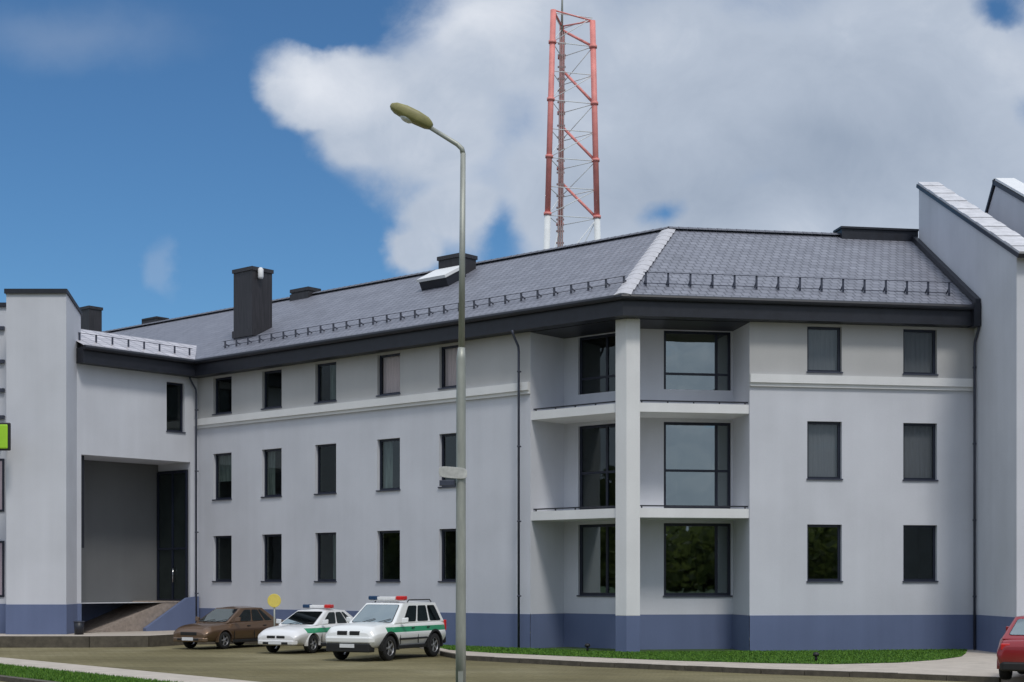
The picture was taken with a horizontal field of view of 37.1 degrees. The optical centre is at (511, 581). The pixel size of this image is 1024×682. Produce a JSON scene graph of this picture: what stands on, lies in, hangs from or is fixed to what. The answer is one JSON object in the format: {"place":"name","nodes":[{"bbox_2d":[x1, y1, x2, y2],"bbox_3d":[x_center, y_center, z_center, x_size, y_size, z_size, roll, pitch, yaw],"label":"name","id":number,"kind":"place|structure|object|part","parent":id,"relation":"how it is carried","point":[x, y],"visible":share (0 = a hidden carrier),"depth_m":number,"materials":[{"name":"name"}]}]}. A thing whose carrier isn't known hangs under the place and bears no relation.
{"place":"outdoors","nodes":[
{"label":"outdoors","id":0,"kind":"place"},
{"bbox_2d":[0,657,255,681],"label":"pavement","id":1,"kind":"structure","parent":0,"point":[123,672],"depth_m":40.11,"materials":[{"name":"concrete"}]},
{"bbox_2d":[0,630,257,644],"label":"forecourt","id":2,"kind":"structure","parent":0,"point":[140,633],"depth_m":59.11,"materials":[{"name":"concrete"}]},
{"bbox_2d":[0,289,81,633],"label":"neighbouring block","id":3,"kind":"structure","parent":2,"relation":"on","point":[40,329],"depth_m":59.30,"materials":[{"name":"white paint"}]},
{"bbox_2d":[0,459,3,511],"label":"window","id":4,"kind":"structure","parent":3,"relation":"in","point":[1,460],"depth_m":60.85,"materials":[{"name":"grey glass"}]},
{"bbox_2d":[0,541,3,596],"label":"window","id":5,"kind":"structure","parent":3,"relation":"in","point":[1,542],"depth_m":60.85,"materials":[{"name":"grey glass"}]},
{"bbox_2d":[0,423,10,450],"bbox_3d":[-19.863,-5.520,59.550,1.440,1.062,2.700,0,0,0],"label":"hanging sign","id":6,"kind":"object","parent":3,"relation":"attached to","point":[5,436],"visible":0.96,"depth_m":58.20,"materials":[{"name":"green plastic"}]},
{"bbox_2d":[73,621,84,634],"bbox_3d":[-16.728,1.795,59.000,0.440,0.530,0.440,0,0,0],"label":"litter bin","id":7,"kind":"object","parent":2,"relation":"on","point":[78,627],"visible":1,"depth_m":58.84,"materials":[{"name":"metal"}]},
{"bbox_2d":[0,637,960,681],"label":"parking lot","id":8,"kind":"structure","parent":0,"point":[254,662],"depth_m":43.75,"materials":[{"name":"grey asphalt"}]},
{"bbox_2d":[0,675,56,681],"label":"kerb","id":9,"kind":"structure","parent":8,"relation":"on","point":[4,678],"depth_m":36.93,"materials":[{"name":"concrete"}]},
{"bbox_2d":[0,634,183,647],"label":"kerb","id":10,"kind":"structure","parent":8,"relation":"on","point":[77,641],"depth_m":56.80,"materials":[{"name":"concrete"}]},
{"bbox_2d":[173,606,283,648],"bbox_3d":[-10.519,1.705,57.201,2.163,1.530,4.815,0,0,30],"label":"parked car","id":11,"kind":"object","parent":8,"relation":"on","point":[222,627],"visible":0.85,"depth_m":56.27,"materials":[{"name":"brown metal"}]},
{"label":"side window","id":12,"kind":"part","parent":11,"relation":"part of","materials":[{"name":"black glass"}]},
{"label":"side window","id":13,"kind":"part","parent":11,"relation":"part of","materials":[{"name":"black glass"}]},
{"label":"side window","id":14,"kind":"part","parent":11,"relation":"part of","materials":[{"name":"black glass"}]},
{"bbox_2d":[267,594,280,625],"bbox_3d":[-8.308,1.453,53.383,0.480,2.035,0.095,0,0,0],"label":"road sign","id":15,"kind":"object","parent":8,"relation":"on","point":[274,600],"visible":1,"depth_m":53.34,"materials":[{"name":"metal"}]},
{"bbox_2d":[258,604,352,652],"bbox_3d":[-6.987,1.644,53.905,2.163,1.653,4.815,0,0,26],"label":"police car","id":16,"kind":"object","parent":8,"relation":"on","point":[310,626],"visible":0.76,"depth_m":52.70,"materials":[{"name":"white paint"}]},
{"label":"side window","id":17,"kind":"part","parent":16,"relation":"part of","materials":[{"name":"black glass"}]},
{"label":"side window","id":18,"kind":"part","parent":16,"relation":"part of","materials":[{"name":"black glass"}]},
{"bbox_2d":[325,596,445,660],"bbox_3d":[-3.995,1.469,49.100,2.288,2.002,4.911,0,0,26],"label":"police suv","id":19,"kind":"object","parent":8,"relation":"on","point":[389,627],"visible":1,"depth_m":48.31,"materials":[{"name":"white paint"}]},
{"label":"side window","id":20,"kind":"part","parent":19,"relation":"part of","materials":[{"name":"black glass"}]},
{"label":"side window","id":21,"kind":"part","parent":19,"relation":"part of","materials":[{"name":"black glass"}]},
{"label":"side window","id":22,"kind":"part","parent":19,"relation":"part of","materials":[{"name":"black glass"}]},
{"bbox_2d":[440,652,1000,681],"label":"kerb","id":23,"kind":"structure","parent":8,"relation":"on","point":[890,675],"depth_m":41.05,"materials":[{"name":"concrete"}]},
{"bbox_2d":[0,645,967,681],"bbox_3d":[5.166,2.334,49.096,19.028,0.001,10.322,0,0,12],"label":"lawn","id":24,"kind":"structure","parent":0,"point":[720,661],"depth_m":46.16,"materials":[{"name":"green plant"}]},
{"bbox_2d":[584,643,589,650],"bbox_3d":[2.504,2.200,50.675,0.200,0.280,0.195,0,0,0],"label":"garden light","id":25,"kind":"object","parent":24,"relation":"on","point":[587,645],"visible":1,"depth_m":50.63,"materials":[{"name":"black plastic"}]},
{"bbox_2d":[813,652,818,660],"bbox_3d":[8.850,2.200,44.447,0.200,0.280,0.195,0,0,0],"label":"garden light","id":26,"kind":"object","parent":24,"relation":"on","point":[815,654],"visible":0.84,"depth_m":44.39,"materials":[{"name":"black plastic"}]},
{"bbox_2d":[0,0,1023,330],"label":"sky","id":27,"kind":"structure","parent":0,"point":[152,152],"materials":[{"name":"blue"}]},
{"bbox_2d":[534,647,738,651],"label":"recess lawn","id":28,"kind":"structure","parent":0,"point":[607,649],"depth_m":52.29,"materials":[{"name":"plant"}]},
{"bbox_2d":[420,647,1023,681],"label":"pavement","id":29,"kind":"structure","parent":0,"point":[975,663],"depth_m":42.94,"materials":[{"name":"concrete"}]},
{"bbox_2d":[76,226,980,651],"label":"office building","id":30,"kind":"structure","parent":29,"relation":"on","point":[706,438],"depth_m":53.87,"materials":[{"name":"grey paint"}]},
{"bbox_2d":[166,382,185,432],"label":"window","id":31,"kind":"structure","parent":30,"relation":"in","point":[174,390],"depth_m":65.20,"materials":[{"name":"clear glass"}]},
{"bbox_2d":[212,536,231,581],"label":"window","id":32,"kind":"structure","parent":30,"relation":"in","point":[223,543],"depth_m":64.96,"materials":[{"name":"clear glass"}]},
{"bbox_2d":[212,453,231,500],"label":"window","id":33,"kind":"structure","parent":30,"relation":"in","point":[223,461],"depth_m":64.58,"materials":[{"name":"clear glass"}]},
{"bbox_2d":[212,376,231,415],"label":"window","id":34,"kind":"structure","parent":30,"relation":"in","point":[223,385],"depth_m":64.96,"materials":[{"name":"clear glass"}]},
{"bbox_2d":[261,534,281,581],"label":"window","id":35,"kind":"structure","parent":30,"relation":"in","point":[273,543],"depth_m":62.92,"materials":[{"name":"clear glass"}]},
{"bbox_2d":[261,449,281,497],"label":"window","id":36,"kind":"structure","parent":30,"relation":"in","point":[273,457],"depth_m":62.58,"materials":[{"name":"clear glass"}]},
{"bbox_2d":[261,369,281,409],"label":"window","id":37,"kind":"structure","parent":30,"relation":"in","point":[273,379],"depth_m":62.92,"materials":[{"name":"black glass"}]},
{"bbox_2d":[314,533,336,581],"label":"window","id":38,"kind":"structure","parent":30,"relation":"in","point":[326,541],"depth_m":60.65,"materials":[{"name":"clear glass"}]},
{"bbox_2d":[314,444,336,494],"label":"window","id":39,"kind":"structure","parent":30,"relation":"in","point":[326,453],"depth_m":60.79,"materials":[{"name":"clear glass"}]},
{"bbox_2d":[314,362,336,403],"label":"window","id":40,"kind":"structure","parent":30,"relation":"in","point":[327,371],"depth_m":60.37,"materials":[{"name":"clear glass"}]},
{"bbox_2d":[376,531,399,581],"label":"window","id":41,"kind":"structure","parent":30,"relation":"in","point":[389,540],"depth_m":58.52,"materials":[{"name":"black glass"}]},
{"bbox_2d":[376,438,399,491],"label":"window","id":42,"kind":"structure","parent":30,"relation":"in","point":[389,448],"depth_m":58.09,"materials":[{"name":"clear glass"}]},
{"bbox_2d":[376,353,400,396],"bbox_3d":[-4.573,-7.793,57.695,1.280,1.575,0.360,0,0,41],"label":"window","id":43,"kind":"structure","parent":30,"relation":"in","point":[389,364],"depth_m":57.93,"materials":[{"name":"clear glass"}]},
{"bbox_2d":[438,529,455,581],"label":"window","id":44,"kind":"structure","parent":30,"relation":"in","point":[448,535],"depth_m":56.30,"materials":[{"name":"black glass"}]},
{"bbox_2d":[438,433,455,487],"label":"window","id":45,"kind":"structure","parent":30,"relation":"in","point":[448,440],"depth_m":56.30,"materials":[{"name":"black glass"}]},
{"bbox_2d":[438,345,457,389],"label":"window","id":46,"kind":"structure","parent":30,"relation":"in","point":[449,353],"depth_m":55.90,"materials":[{"name":"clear glass"}]},
{"bbox_2d":[576,524,614,596],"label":"balcony window","id":47,"kind":"structure","parent":30,"relation":"in","point":[597,541],"depth_m":53.57,"materials":[{"name":"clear glass"}]},
{"bbox_2d":[580,424,614,509],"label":"balcony window","id":48,"kind":"structure","parent":30,"relation":"in","point":[597,442],"depth_m":54.68,"materials":[{"name":"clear glass"}]},
{"bbox_2d":[580,333,614,394],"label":"balcony window","id":49,"kind":"structure","parent":30,"relation":"in","point":[597,353],"depth_m":54.68,"materials":[{"name":"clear glass"}]},
{"bbox_2d":[664,422,729,508],"bbox_3d":[6.372,-3.990,52.703,2.377,2.972,0.428,0,0,-1],"label":"balcony window","id":50,"kind":"structure","parent":30,"relation":"in","point":[696,455],"depth_m":52.71,"materials":[{"name":"grey glass"}]},
{"bbox_2d":[664,331,729,390],"bbox_3d":[6.372,-7.300,52.703,2.377,2.632,0.428,0,0,-1],"label":"balcony window","id":51,"kind":"structure","parent":30,"relation":"in","point":[693,360],"depth_m":52.71,"materials":[{"name":"grey glass"}]},
{"bbox_2d":[663,523,732,596],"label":"balcony window","id":52,"kind":"structure","parent":30,"relation":"in","point":[696,555],"depth_m":52.70,"materials":[{"name":"black glass"}]},
{"bbox_2d":[806,525,842,581],"bbox_3d":[10.494,-0.935,51.540,1.280,1.941,0.410,0,0,-9],"label":"window","id":53,"kind":"structure","parent":30,"relation":"in","point":[823,541],"depth_m":51.55,"materials":[{"name":"black glass"}]},
{"bbox_2d":[806,422,842,479],"bbox_3d":[10.498,-4.393,51.516,1.280,1.975,0.360,0,0,-9],"label":"window","id":54,"kind":"structure","parent":30,"relation":"in","point":[823,438],"depth_m":51.67,"materials":[{"name":"grey glass"}]},
{"bbox_2d":[806,327,842,373],"bbox_3d":[10.498,-7.793,51.516,1.280,1.575,0.360,0,0,-9],"label":"window","id":55,"kind":"structure","parent":30,"relation":"in","point":[823,343],"depth_m":51.67,"materials":[{"name":"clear glass"}]},
{"bbox_2d":[902,525,938,581],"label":"window","id":56,"kind":"structure","parent":30,"relation":"in","point":[918,540],"depth_m":53.38,"materials":[{"name":"black glass"}]},
{"bbox_2d":[902,423,938,480],"bbox_3d":[13.866,-4.393,52.073,1.280,1.975,0.360,0,0,-9],"label":"window","id":57,"kind":"structure","parent":30,"relation":"in","point":[918,439],"depth_m":52.22,"materials":[{"name":"grey glass"}]},
{"bbox_2d":[902,329,938,375],"bbox_3d":[13.866,-7.793,52.073,1.280,1.575,0.360,0,0,-9],"label":"window","id":58,"kind":"structure","parent":30,"relation":"in","point":[918,345],"depth_m":52.22,"materials":[{"name":"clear glass"}]},
{"bbox_2d":[916,178,1023,652],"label":"gabled building","id":59,"kind":"structure","parent":29,"relation":"on","point":[977,251],"depth_m":50.51,"materials":[{"name":"white paint"}]},
{"bbox_2d":[997,616,1023,679],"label":"parked car","id":60,"kind":"object","parent":29,"relation":"on","point":[1010,654],"visible":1,"depth_m":35.46,"materials":[{"name":"red paint"}]},
{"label":"rear window","id":61,"kind":"part","parent":60,"relation":"part of","materials":[{"name":"grey glass"}]},
{"label":"ground","id":62,"kind":"structure","parent":0,"visible":0},
{"bbox_2d":[543,0,600,248],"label":"radio mast","id":63,"kind":"object","parent":62,"relation":"on","point":[561,112],"visible":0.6,"depth_m":79.28,"materials":[{"name":"red metal"}]},
{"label":"verge","id":64,"kind":"structure","parent":0,"visible":0},
{"bbox_2d":[390,102,465,681],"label":"street lamp","id":65,"kind":"object","parent":64,"relation":"on","point":[406,113],"visible":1,"depth_m":26.94,"materials":[{"name":"metal"}]},
{"bbox_2d":[439,466,466,485],"bbox_3d":[-1.040,-1.852,26.945,0.500,0.341,0.130,0,0,0],"label":"sign plate","id":66,"kind":"object","parent":65,"relation":"attached to","point":[452,472],"visible":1,"depth_m":26.88,"materials":[{"name":"metal"}]}
]}

